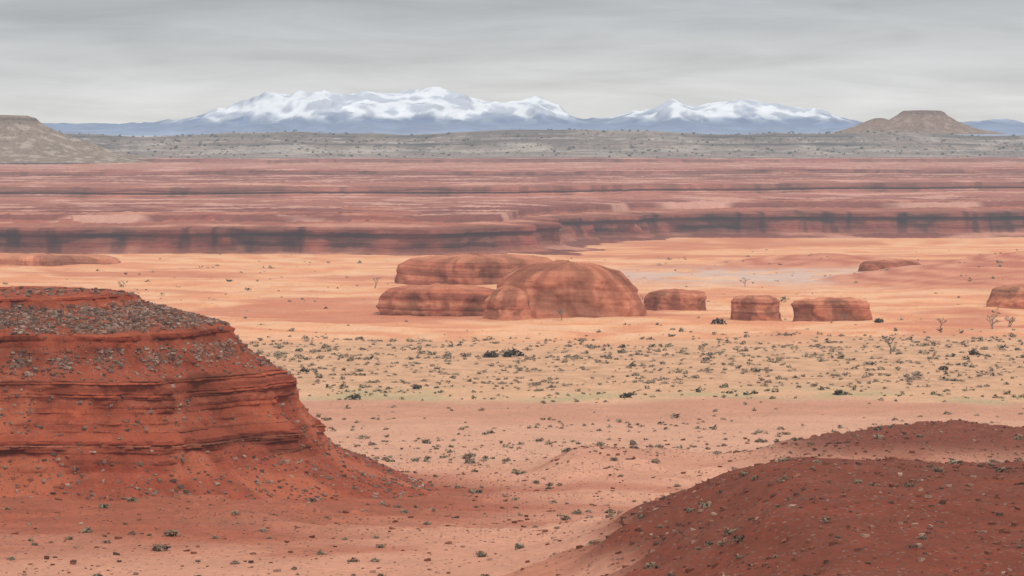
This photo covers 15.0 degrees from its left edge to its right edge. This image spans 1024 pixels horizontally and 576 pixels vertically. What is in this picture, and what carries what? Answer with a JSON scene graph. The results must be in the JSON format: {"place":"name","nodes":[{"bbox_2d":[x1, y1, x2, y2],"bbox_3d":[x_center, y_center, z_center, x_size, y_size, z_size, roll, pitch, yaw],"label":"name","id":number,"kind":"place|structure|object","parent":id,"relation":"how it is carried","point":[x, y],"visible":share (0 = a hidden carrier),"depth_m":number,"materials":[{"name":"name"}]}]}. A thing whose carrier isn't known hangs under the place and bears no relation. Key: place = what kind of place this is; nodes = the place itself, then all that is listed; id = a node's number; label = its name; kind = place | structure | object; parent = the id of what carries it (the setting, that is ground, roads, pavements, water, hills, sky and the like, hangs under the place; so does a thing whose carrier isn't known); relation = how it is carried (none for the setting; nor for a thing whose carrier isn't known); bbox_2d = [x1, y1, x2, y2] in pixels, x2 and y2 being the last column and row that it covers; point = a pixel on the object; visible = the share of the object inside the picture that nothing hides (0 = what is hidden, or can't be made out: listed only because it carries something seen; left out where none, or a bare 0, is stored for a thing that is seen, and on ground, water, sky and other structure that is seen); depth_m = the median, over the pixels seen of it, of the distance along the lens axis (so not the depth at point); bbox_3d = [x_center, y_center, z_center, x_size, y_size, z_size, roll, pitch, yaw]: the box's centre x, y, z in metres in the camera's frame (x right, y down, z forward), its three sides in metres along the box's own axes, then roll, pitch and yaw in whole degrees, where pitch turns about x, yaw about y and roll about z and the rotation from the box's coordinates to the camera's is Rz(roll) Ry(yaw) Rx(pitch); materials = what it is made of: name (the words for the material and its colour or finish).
{"place":"outdoors","nodes":[
{"label":"outdoors","id":0,"kind":"place"},
{"bbox_2d":[0,136,1023,575],"bbox_3d":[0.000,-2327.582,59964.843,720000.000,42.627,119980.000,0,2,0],"label":"ground","id":1,"kind":"structure","parent":0,"point":[908,294],"depth_m":669.46,"materials":[{"name":"orange sand"}]},
{"bbox_2d":[0,253,120,265],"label":"rock outcrop","id":2,"kind":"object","parent":1,"relation":"on","point":[43,259],"depth_m":1489.29,"materials":[{"name":"orange stone"}]},
{"bbox_2d":[0,286,437,500],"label":"butte","id":3,"kind":"object","parent":1,"relation":"on","point":[239,390],"visible":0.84,"depth_m":454.75,"materials":[{"name":"red stone"}]},
{"bbox_2d":[0,286,440,500],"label":"rocks","id":4,"kind":"object","parent":3,"relation":"on","point":[139,312],"visible":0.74,"depth_m":462.06,"materials":[{"name":"red stone"}]},
{"bbox_2d":[376,283,495,316],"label":"rock outcrop","id":5,"kind":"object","parent":1,"relation":"on","point":[440,299],"depth_m":1077.61,"materials":[{"name":"brown stone"}]},
{"bbox_2d":[394,253,551,284],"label":"rock outcrop","id":6,"kind":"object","parent":1,"relation":"on","point":[473,269],"depth_m":1300.12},
{"bbox_2d":[483,285,531,320],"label":"rock outcrop","id":7,"kind":"object","parent":1,"relation":"on","point":[506,303],"visible":0.97,"depth_m":1048.35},
{"bbox_2d":[0,198,1023,255],"bbox_3d":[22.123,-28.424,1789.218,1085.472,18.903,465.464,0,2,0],"label":"canyon cliffs","id":8,"kind":"structure","parent":1,"relation":"on","point":[388,230],"depth_m":1642.61,"materials":[{"name":"red stone"}]},
{"bbox_2d":[0,178,1023,223],"bbox_3d":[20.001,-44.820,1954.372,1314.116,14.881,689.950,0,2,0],"label":"plateau","id":9,"kind":"structure","parent":1,"relation":"on","point":[454,202],"depth_m":1983.05,"materials":[{"name":"red stone"}]},
{"bbox_2d":[0,167,1023,182],"bbox_3d":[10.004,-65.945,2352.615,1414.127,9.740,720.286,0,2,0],"label":"cliff tier","id":10,"kind":"object","parent":1,"relation":"on","point":[264,175],"visible":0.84,"depth_m":2437.66,"materials":[{"name":"red stone"}]},
{"bbox_2d":[0,157,1023,169],"bbox_3d":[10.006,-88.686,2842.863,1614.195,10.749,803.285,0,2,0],"label":"cliff tier","id":11,"kind":"object","parent":1,"relation":"on","point":[468,163],"visible":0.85,"depth_m":2948.95,"materials":[{"name":"red stone"}]},
{"bbox_2d":[0,115,153,162],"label":"mesa","id":12,"kind":"structure","parent":11,"relation":"on","point":[26,139],"depth_m":2996.61,"materials":[{"name":"beige stone"}]},
{"bbox_2d":[2,424,1022,575],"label":"shrubs","id":13,"kind":"object","parent":1,"relation":"on","point":[467,456],"visible":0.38,"depth_m":423.69,"materials":[{"name":"green plant"}]},
{"bbox_2d":[2,249,1023,329],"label":"shrubs","id":14,"kind":"object","parent":1,"relation":"on","point":[782,299],"visible":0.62,"depth_m":1310.45,"materials":[{"name":"green plant"}]},
{"bbox_2d":[3,419,1023,575],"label":"rocks","id":15,"kind":"object","parent":1,"relation":"on","point":[837,539],"depth_m":350.56,"materials":[{"name":"red stone"}]},
{"bbox_2d":[59,128,1023,157],"bbox_3d":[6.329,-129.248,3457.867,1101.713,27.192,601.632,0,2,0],"label":"shrubs","id":16,"kind":"object","parent":1,"relation":"on","point":[448,133],"visible":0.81,"depth_m":3578.94,"materials":[{"name":"green plant"}]},
{"bbox_2d":[557,309,563,319],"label":"bare tree","id":17,"kind":"object","parent":1,"relation":"on","point":[560,311],"visible":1,"depth_m":1043.83,"materials":[{"name":"brown plant"}]},
{"bbox_2d":[497,260,647,318],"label":"dome","id":18,"kind":"structure","parent":1,"relation":"on","point":[576,289],"depth_m":1053.24,"materials":[{"name":"brown stone"}]},
{"bbox_2d":[238,327,1023,438],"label":"shrubs","id":19,"kind":"object","parent":1,"relation":"on","point":[707,370],"visible":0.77,"depth_m":841.87,"materials":[{"name":"green plant"}]},
{"bbox_2d":[299,317,980,399],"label":"bushes","id":20,"kind":"object","parent":1,"relation":"on","point":[513,352],"visible":0.91,"depth_m":881.74,"materials":[{"name":"green plant"}]},
{"bbox_2d":[644,288,706,310],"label":"rock outcrop","id":21,"kind":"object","parent":1,"relation":"on","point":[677,299],"depth_m":1105.51,"materials":[{"name":"brown stone"}]},
{"bbox_2d":[730,295,781,320],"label":"rock outcrop","id":22,"kind":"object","parent":1,"relation":"on","point":[755,308],"depth_m":1046.47,"materials":[{"name":"brown stone"}]},
{"bbox_2d":[791,297,872,321],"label":"rock outcrop","id":23,"kind":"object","parent":1,"relation":"on","point":[825,309],"depth_m":1047.77,"materials":[{"name":"brown stone"}]},
{"bbox_2d":[857,260,920,271],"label":"rock outcrop","id":24,"kind":"object","parent":1,"relation":"on","point":[872,265],"visible":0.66,"depth_m":1415.97,"materials":[{"name":"brown stone"}]},
{"bbox_2d":[883,337,894,353],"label":"bare tree","id":25,"kind":"object","parent":1,"relation":"on","point":[887,341],"visible":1,"depth_m":890.69,"materials":[{"name":"brown plant"}]},
{"bbox_2d":[987,314,1000,328],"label":"bare tree","id":26,"kind":"object","parent":1,"relation":"on","point":[996,321],"visible":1,"depth_m":1005.91,"materials":[{"name":"brown plant"}]},
{"bbox_2d":[986,285,1023,308],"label":"rock outcrop","id":27,"kind":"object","parent":1,"relation":"on","point":[1011,297],"depth_m":1114.56,"materials":[{"name":"brown stone"}]},
{"bbox_2d":[1004,316,1015,326],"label":"bare tree","id":28,"kind":"object","parent":1,"relation":"on","point":[1012,318],"visible":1,"depth_m":1021.23,"materials":[{"name":"brown plant"}]},
{"bbox_2d":[0,0,1023,123],"label":"sky","id":29,"kind":"structure","parent":0,"point":[62,61],"materials":[{"name":"grey"}]},
{"bbox_2d":[42,86,1023,135],"bbox_3d":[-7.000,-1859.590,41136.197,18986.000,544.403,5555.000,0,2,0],"label":"mountain range","id":30,"kind":"structure","parent":0,"point":[429,110],"depth_m":39787.88,"materials":[{"name":"white snow"}]},
{"bbox_2d":[63,130,1023,158],"label":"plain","id":31,"kind":"structure","parent":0,"point":[498,144],"depth_m":3586.17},
{"bbox_2d":[833,118,887,132],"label":"hill","id":32,"kind":"structure","parent":31,"relation":"on","point":[868,124],"depth_m":4300.27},
{"bbox_2d":[861,110,1003,133],"label":"butte","id":33,"kind":"object","parent":31,"relation":"on","point":[930,121],"visible":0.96,"depth_m":4264.25,"materials":[{"name":"brown stone"}]}
]}

